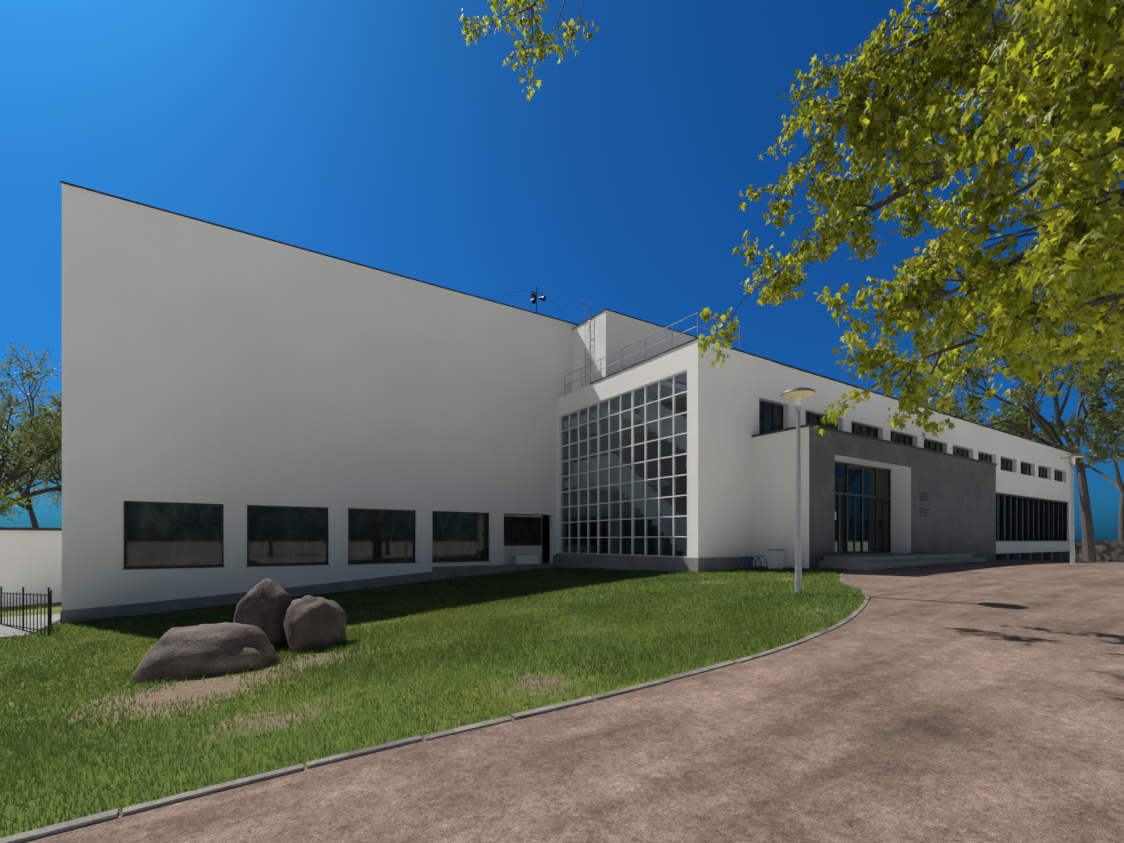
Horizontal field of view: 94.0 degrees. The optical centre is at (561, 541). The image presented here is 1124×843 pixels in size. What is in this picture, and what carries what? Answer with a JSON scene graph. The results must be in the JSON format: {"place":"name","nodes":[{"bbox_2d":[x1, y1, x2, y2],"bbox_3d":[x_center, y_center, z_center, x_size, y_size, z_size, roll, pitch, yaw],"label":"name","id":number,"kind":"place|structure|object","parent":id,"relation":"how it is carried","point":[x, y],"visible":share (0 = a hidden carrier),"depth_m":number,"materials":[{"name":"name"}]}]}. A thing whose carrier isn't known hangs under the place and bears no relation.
{"place":"outdoors","nodes":[
{"label":"outdoors","id":0,"kind":"place"},
{"bbox_2d":[0,566,864,836],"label":"lawn grass","id":1,"kind":"structure","parent":0,"point":[469,646],"depth_m":7.64,"materials":[{"name":"green plant"}]},
{"bbox_2d":[0,559,1123,842],"bbox_3d":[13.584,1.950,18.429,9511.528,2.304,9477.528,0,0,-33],"label":"ground sheet","id":2,"kind":"object","parent":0,"point":[958,703],"visible":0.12,"depth_m":4.08,"materials":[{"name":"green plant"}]},
{"bbox_2d":[0,406,40,464],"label":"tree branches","id":3,"kind":"object","parent":2,"relation":"on","point":[14,445],"visible":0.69,"depth_m":35.83,"materials":[{"name":"brown plant"}]},
{"bbox_2d":[0,398,53,470],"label":"tree leaves","id":4,"kind":"object","parent":3,"relation":"on","point":[15,435],"visible":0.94,"depth_m":36.42,"materials":[{"name":"green plant"}]},
{"bbox_2d":[0,587,59,638],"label":"iron fence","id":5,"kind":"object","parent":2,"relation":"on","point":[16,625],"visible":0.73,"depth_m":14.10,"materials":[{"name":"black metal"}]},
{"bbox_2d":[0,527,61,606],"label":"annex block","id":6,"kind":"structure","parent":2,"relation":"on","point":[30,560],"depth_m":21.52,"materials":[{"name":"white paint"}]},
{"bbox_2d":[0,350,61,498],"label":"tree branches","id":7,"kind":"object","parent":2,"relation":"on","point":[14,476],"visible":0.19,"depth_m":40.63,"materials":[{"name":"brown plant"}]},
{"bbox_2d":[0,342,61,508],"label":"tree leaves","id":8,"kind":"object","parent":7,"relation":"on","point":[40,411],"visible":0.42,"depth_m":40.19,"materials":[{"name":"green plant"}]},
{"bbox_2d":[0,417,61,508],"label":"tree branches","id":9,"kind":"object","parent":2,"relation":"on","point":[42,491],"visible":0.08,"depth_m":40.64,"materials":[{"name":"brown plant"}]},
{"bbox_2d":[0,409,61,464],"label":"tree leaves","id":10,"kind":"object","parent":9,"relation":"on","point":[58,428],"visible":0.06,"depth_m":38.71,"materials":[{"name":"green plant"}]},
{"bbox_2d":[0,416,61,496],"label":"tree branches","id":11,"kind":"object","parent":2,"relation":"on","point":[15,489],"visible":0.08,"depth_m":48.04,"materials":[{"name":"brown plant"}]},
{"bbox_2d":[0,409,61,504],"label":"tree","id":12,"kind":"object","parent":11,"relation":"on","point":[24,476],"visible":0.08,"depth_m":42.97,"materials":[{"name":"green plant"}]},
{"bbox_2d":[3,404,61,527],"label":"tree branches","id":13,"kind":"object","parent":2,"relation":"on","point":[33,520],"visible":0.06,"depth_m":44.64,"materials":[{"name":"brown plant"}]},
{"bbox_2d":[2,395,61,486],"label":"tree leaves","id":14,"kind":"object","parent":13,"relation":"on","point":[28,415],"visible":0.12,"depth_m":46.98,"materials":[{"name":"green plant"}]},
{"bbox_2d":[5,437,59,485],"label":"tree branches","id":15,"kind":"object","parent":2,"relation":"on","point":[56,482],"depth_m":49.99,"materials":[{"name":"brown plant"}]},
{"bbox_2d":[0,436,61,478],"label":"tree leaves","id":16,"kind":"object","parent":15,"relation":"on","point":[23,451],"depth_m":47.95,"materials":[{"name":"green plant"}]},
{"bbox_2d":[6,426,58,507],"bbox_3d":[-69.280,-6.828,59.278,20.689,17.866,10.479,0,0,-33],"label":"tree","id":17,"kind":"object","parent":2,"relation":"on","point":[34,483],"visible":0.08,"depth_m":62.63,"materials":[{"name":"green plant"}]},
{"bbox_2d":[1,423,61,510],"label":"tree","id":18,"kind":"object","parent":17,"relation":"on","point":[34,489],"visible":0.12,"depth_m":62.85,"materials":[{"name":"green plant"}]},
{"bbox_2d":[18,428,61,481],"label":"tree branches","id":19,"kind":"object","parent":2,"relation":"on","point":[58,473],"visible":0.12,"depth_m":42.44,"materials":[{"name":"brown plant"}]},
{"bbox_2d":[10,418,61,480],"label":"tree leaves","id":20,"kind":"object","parent":19,"relation":"on","point":[52,461],"visible":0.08,"depth_m":42.24,"materials":[{"name":"green plant"}]},
{"bbox_2d":[131,622,283,682],"bbox_3d":[-5.101,1.646,7.758,2.116,0.858,1.126,0,0,2],"label":"boulder","id":21,"kind":"object","parent":2,"relation":"on","point":[189,652],"visible":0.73,"depth_m":7.42,"materials":[{"name":"stone"}]},
{"bbox_2d":[233,579,291,648],"bbox_3d":[-5.290,1.383,9.385,1.018,1.443,1.023,0,0,-33],"label":"round boulder","id":22,"kind":"object","parent":2,"relation":"on","point":[263,605],"visible":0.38,"depth_m":9.03,"materials":[{"name":"stone"}]},
{"bbox_2d":[281,595,346,652],"bbox_3d":[-4.297,1.468,9.145,1.017,1.087,1.052,0,0,-33],"label":"boulder","id":23,"kind":"object","parent":2,"relation":"on","point":[309,621],"visible":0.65,"depth_m":8.77,"materials":[{"name":"stone"}]},
{"bbox_2d":[0,569,868,842],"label":"kerb stones","id":24,"kind":"object","parent":2,"relation":"on","point":[63,826],"visible":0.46,"depth_m":3.99,"materials":[{"name":"concrete"}]},
{"bbox_2d":[60,181,1071,622],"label":"library building","id":25,"kind":"structure","parent":2,"relation":"on","point":[234,371],"depth_m":18.92,"materials":[{"name":"white paint"}]},
{"bbox_2d":[488,286,565,314],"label":"rooftop loudspeakers","id":26,"kind":"object","parent":25,"relation":"on","point":[534,297],"visible":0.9,"depth_m":24.73,"materials":[{"name":"black metal"}]},
{"bbox_2d":[581,301,590,382],"bbox_3d":[1.046,-8.921,24.135,0.370,4.166,0.429,0,0,-33],"label":"roof ladder","id":27,"kind":"object","parent":25,"relation":"on","point":[589,340],"visible":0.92,"depth_m":24.05,"materials":[{"name":"white metal"}]},
{"bbox_2d":[122,370,1066,569],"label":"windows","id":28,"kind":"structure","parent":25,"relation":"in","point":[162,535],"depth_m":20.75,"materials":[{"name":"black glass"}]},
{"bbox_2d":[615,395,686,555],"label":"stair flights","id":29,"kind":"object","parent":25,"relation":"in","point":[654,493],"depth_m":21.49,"materials":[{"name":"white"}]},
{"bbox_2d":[564,312,739,394],"bbox_3d":[3.290,-7.322,21.899,2.233,0.967,8.233,0,0,-33],"label":"roof railing","id":30,"kind":"object","parent":25,"relation":"on","point":[697,313],"visible":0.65,"depth_m":20.03,"materials":[{"name":"grey metal"}]},
{"bbox_2d":[738,555,767,569],"bbox_3d":[6.578,0.726,18.077,1.101,0.478,0.530,0,0,-33],"label":"bike rack","id":31,"kind":"object","parent":2,"relation":"on","point":[750,567],"visible":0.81,"depth_m":18.05,"materials":[{"name":"grey metal"}]},
{"bbox_2d":[767,549,784,568],"bbox_3d":[7.227,0.605,17.726,0.440,0.660,0.380,0,0,-33],"label":"litter bin","id":32,"kind":"object","parent":2,"relation":"on","point":[775,558],"visible":0.85,"depth_m":17.61,"materials":[{"name":"white metal"}]},
{"bbox_2d":[781,387,815,593],"bbox_3d":[5.191,-0.999,11.533,0.710,4.700,0.710,0,0,-33],"label":"park lamp","id":33,"kind":"object","parent":2,"relation":"on","point":[797,395],"visible":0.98,"depth_m":11.49,"materials":[{"name":"grey metal"}]},
{"bbox_2d":[818,553,986,569],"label":"entrance steps","id":34,"kind":"structure","parent":2,"relation":"on","point":[867,562],"depth_m":17.62,"materials":[{"name":"stone"}]},
{"bbox_2d":[955,397,1056,435],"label":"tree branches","id":35,"kind":"object","parent":2,"relation":"on","point":[1006,416],"visible":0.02,"depth_m":53.58,"materials":[{"name":"grey plant"}]},
{"bbox_2d":[951,386,1062,443],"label":"tree leaves","id":36,"kind":"object","parent":35,"relation":"on","point":[1019,415],"visible":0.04,"depth_m":50.60,"materials":[{"name":"green plant"}]},
{"bbox_2d":[935,292,1123,561],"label":"tree branches","id":37,"kind":"object","parent":2,"relation":"on","point":[1054,439],"visible":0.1,"depth_m":45.79,"materials":[{"name":"brown plant"}]},
{"bbox_2d":[926,287,1123,420],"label":"tree leaves","id":38,"kind":"object","parent":37,"relation":"on","point":[977,370],"visible":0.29,"depth_m":44.44,"materials":[{"name":"green plant"}]},
{"bbox_2d":[1060,454,1084,563],"bbox_3d":[20.022,-1.175,20.574,0.710,4.500,0.710,0,0,-33],"label":"park lamp","id":39,"kind":"object","parent":2,"relation":"on","point":[1071,457],"visible":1,"depth_m":20.53,"materials":[{"name":"grey metal"}]},
{"bbox_2d":[1066,391,1123,539],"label":"tree branches","id":40,"kind":"object","parent":2,"relation":"on","point":[1119,484],"visible":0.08,"depth_m":59.06,"materials":[{"name":"brown plant"}]},
{"bbox_2d":[1050,366,1123,450],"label":"tree leaves","id":41,"kind":"object","parent":40,"relation":"on","point":[1099,405],"visible":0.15,"depth_m":59.00,"materials":[{"name":"green plant"}]},
{"bbox_2d":[1071,418,1123,457],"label":"tree branches","id":42,"kind":"object","parent":2,"relation":"on","point":[1104,441],"visible":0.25,"depth_m":42.53,"materials":[{"name":"brown plant"}]},
{"bbox_2d":[1050,366,1123,466],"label":"tree leaves","id":43,"kind":"object","parent":42,"relation":"on","point":[1113,438],"visible":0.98,"depth_m":42.69,"materials":[{"name":"green plant"}]},
{"bbox_2d":[1074,540,1123,561],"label":"stone wall","id":44,"kind":"structure","parent":2,"relation":"on","point":[1109,550],"depth_m":49.04,"materials":[{"name":"stone"}]},
{"bbox_2d":[1085,354,1123,397],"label":"tree branches","id":45,"kind":"object","parent":2,"relation":"on","point":[1111,379],"visible":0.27,"depth_m":39.99,"materials":[{"name":"brown plant"}]},
{"bbox_2d":[1068,349,1123,437],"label":"tree leaves","id":46,"kind":"object","parent":45,"relation":"on","point":[1089,378],"visible":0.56,"depth_m":39.98,"materials":[{"name":"green plant"}]},
{"bbox_2d":[0,0,1123,539],"label":"sky","id":47,"kind":"structure","parent":0,"point":[370,133],"materials":[{"name":"blue"}]},
{"bbox_2d":[459,0,1123,437],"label":"maple","id":48,"kind":"object","parent":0,"point":[1061,270],"depth_m":6.82,"materials":[{"name":"green plant"}]},
{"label":"tree branches","id":49,"kind":"object","parent":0,"visible":0},
{"bbox_2d":[0,477,37,522],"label":"tree leaves","id":50,"kind":"object","parent":49,"relation":"on","point":[7,503],"visible":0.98,"depth_m":35.70,"materials":[{"name":"green plant"}]},
{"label":"tree branches","id":51,"kind":"object","parent":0,"visible":0},
{"bbox_2d":[918,399,1007,430],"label":"tree leaves","id":52,"kind":"object","parent":51,"relation":"on","point":[992,426],"depth_m":61.46,"materials":[{"name":"green plant"}]},
{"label":"tree branches","id":53,"kind":"object","parent":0,"visible":0},
{"bbox_2d":[873,373,968,413],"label":"tree leaves","id":54,"kind":"object","parent":53,"relation":"on","point":[937,390],"depth_m":53.52,"materials":[{"name":"green plant"}]}
]}

